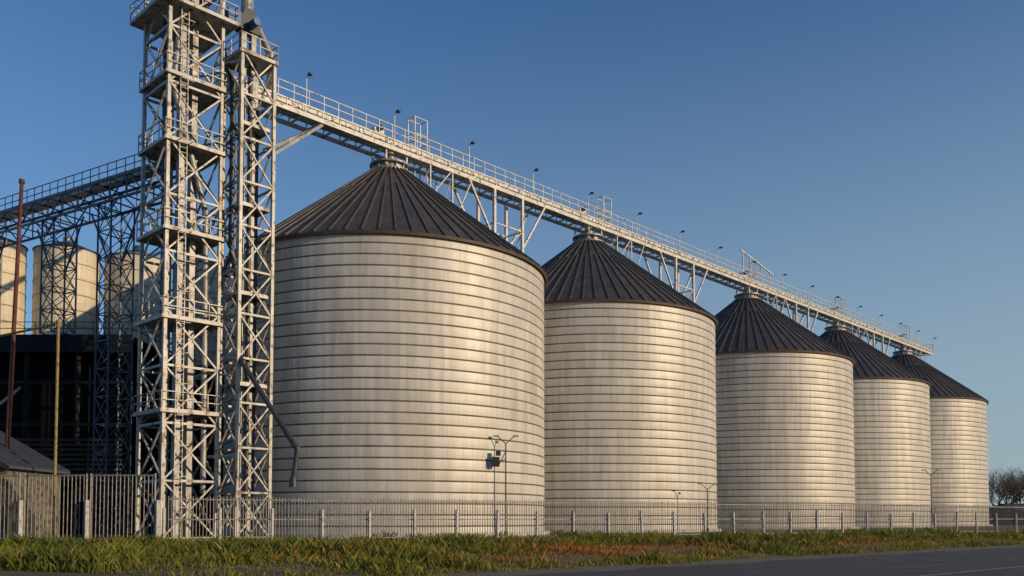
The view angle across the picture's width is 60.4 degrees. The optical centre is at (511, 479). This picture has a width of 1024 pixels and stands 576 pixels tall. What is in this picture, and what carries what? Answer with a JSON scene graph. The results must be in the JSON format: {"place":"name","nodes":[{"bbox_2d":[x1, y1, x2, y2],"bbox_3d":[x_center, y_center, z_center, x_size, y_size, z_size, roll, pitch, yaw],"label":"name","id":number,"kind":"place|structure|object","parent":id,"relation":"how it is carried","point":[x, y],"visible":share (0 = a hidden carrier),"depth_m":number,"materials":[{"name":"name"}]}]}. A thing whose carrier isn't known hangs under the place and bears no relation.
{"place":"outdoors","nodes":[
{"label":"outdoors","id":0,"kind":"place"},
{"bbox_2d":[0,525,1023,575],"bbox_3d":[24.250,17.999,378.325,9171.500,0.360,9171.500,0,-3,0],"label":"ground","id":1,"kind":"structure","parent":0,"point":[7,572],"depth_m":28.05,"materials":[{"name":"green plant"}]},
{"bbox_2d":[5,179,24,449],"bbox_3d":[-25.170,-5.921,44.300,0.807,18.704,0.280,0,-3,0],"label":"rusty pole","id":2,"kind":"object","parent":1,"relation":"on","point":[12,352],"visible":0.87,"depth_m":44.32,"materials":[{"name":"brown metal"}]},
{"bbox_2d":[0,320,60,536],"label":"yellow pipe frame","id":3,"kind":"object","parent":1,"relation":"on","point":[57,324],"visible":0.87,"depth_m":42.77,"materials":[{"name":"paint"}]},
{"bbox_2d":[0,431,69,540],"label":"gatehouse shed","id":4,"kind":"structure","parent":1,"relation":"on","point":[18,457],"depth_m":43.92,"materials":[{"name":"grey metal"}]},
{"bbox_2d":[0,473,159,540],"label":"metal gate","id":5,"kind":"structure","parent":1,"relation":"on","point":[87,519],"depth_m":41.01,"materials":[{"name":"metal"}]},
{"bbox_2d":[0,153,187,536],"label":"conveyor bridge","id":6,"kind":"structure","parent":1,"relation":"on","point":[116,181],"depth_m":65.08,"materials":[{"name":"grey metal"}]},
{"bbox_2d":[0,322,224,534],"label":"processing building","id":7,"kind":"structure","parent":1,"relation":"on","point":[33,413],"depth_m":70.25,"materials":[{"name":"metal"}]},
{"bbox_2d":[0,235,27,333],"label":"storage bin","id":8,"kind":"object","parent":7,"relation":"on","point":[8,265],"visible":0.64,"depth_m":77.18,"materials":[{"name":"metal"}]},
{"bbox_2d":[31,237,101,333],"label":"storage bin","id":9,"kind":"object","parent":7,"relation":"on","point":[86,289],"visible":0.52,"depth_m":78.78,"materials":[{"name":"metal"}]},
{"bbox_2d":[103,245,159,348],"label":"storage bin","id":10,"kind":"object","parent":7,"relation":"on","point":[146,286],"visible":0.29,"depth_m":80.86,"materials":[{"name":"metal"}]},
{"bbox_2d":[171,254,225,367],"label":"storage bin","id":11,"kind":"object","parent":7,"relation":"on","point":[211,346],"visible":0.14,"depth_m":83.54,"materials":[{"name":"metal"}]},
{"bbox_2d":[130,0,323,538],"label":"elevator tower","id":12,"kind":"structure","parent":1,"relation":"on","point":[193,29],"depth_m":59.47,"materials":[{"name":"metal"}]},
{"bbox_2d":[222,156,549,536],"bbox_3d":[-10.430,-11.317,74.364,27.200,32.300,27.200,0,-3,0],"label":"grain silo","id":13,"kind":"object","parent":1,"relation":"on","point":[408,347],"visible":0.77,"depth_m":62.20,"materials":[{"name":"metal"}]},
{"bbox_2d":[491,451,505,466],"bbox_3d":[-1.379,-1.531,64.259,1.735,1.164,0.960,-2,-3,36],"label":"wall floodlight","id":14,"kind":"object","parent":13,"relation":"attached to","point":[495,461],"depth_m":63.74,"materials":[{"name":"metal"}]},
{"bbox_2d":[213,70,935,360],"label":"conveyor gallery","id":15,"kind":"object","parent":13,"relation":"on","point":[377,139],"visible":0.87,"depth_m":87.76,"materials":[{"name":"white paint"}]},
{"bbox_2d":[493,435,517,534],"bbox_3d":[-0.450,0.447,64.006,1.840,7.390,0.350,0,-3,0],"label":"yard lamp","id":16,"kind":"object","parent":1,"relation":"on","point":[505,482],"visible":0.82,"depth_m":63.99,"materials":[{"name":"metal"}]},
{"bbox_2d":[162,496,1023,541],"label":"picket fence","id":17,"kind":"object","parent":1,"relation":"on","point":[789,519],"visible":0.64,"depth_m":51.05,"materials":[{"name":"metal"}]},
{"bbox_2d":[541,230,720,532],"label":"grain silo","id":18,"kind":"object","parent":1,"relation":"on","point":[629,383],"visible":0.54,"depth_m":81.13,"materials":[{"name":"metal"}]},
{"bbox_2d":[697,483,717,532],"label":"yard lamp","id":19,"kind":"object","parent":1,"relation":"on","point":[707,501],"visible":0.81,"depth_m":80.92,"materials":[{"name":"metal"}]},
{"bbox_2d":[424,544,1023,575],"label":"gravel shoulder","id":20,"kind":"object","parent":1,"relation":"on","point":[590,569],"visible":0.96,"depth_m":31.62},
{"bbox_2d":[714,290,857,528],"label":"grain silo","id":21,"kind":"object","parent":1,"relation":"on","point":[784,413],"visible":0.55,"depth_m":105.54,"materials":[{"name":"metal"}]},
{"bbox_2d":[819,323,932,527],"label":"grain silo","id":22,"kind":"object","parent":1,"relation":"on","point":[892,439],"visible":0.48,"depth_m":125.28,"materials":[{"name":"metal"}]},
{"bbox_2d":[922,469,940,527],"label":"yard lamp","id":23,"kind":"object","parent":1,"relation":"on","point":[931,493],"visible":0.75,"depth_m":88.95,"materials":[{"name":"metal"}]},
{"bbox_2d":[891,348,992,525],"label":"grain silo","id":24,"kind":"object","parent":1,"relation":"on","point":[958,435],"visible":0.34,"depth_m":145.58,"materials":[{"name":"metal"}]},
{"bbox_2d":[988,467,1023,506],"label":"distant bare trees","id":25,"kind":"object","parent":1,"relation":"on","point":[1010,490],"visible":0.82,"depth_m":189.91,"materials":[{"name":"brown plant"}]},
{"bbox_2d":[0,0,1023,506],"label":"sky","id":26,"kind":"structure","parent":0,"point":[869,154],"materials":[{"name":"blue"}]},
{"bbox_2d":[520,547,1023,575],"bbox_3d":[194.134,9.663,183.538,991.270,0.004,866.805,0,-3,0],"label":"road","id":27,"kind":"structure","parent":0,"point":[995,562],"depth_m":29.61,"materials":[{"name":"grey asphalt"}]},
{"bbox_2d":[989,504,1023,524],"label":"distant warehouse","id":28,"kind":"structure","parent":0,"point":[1005,514],"depth_m":171.19,"materials":[{"name":"metal"}]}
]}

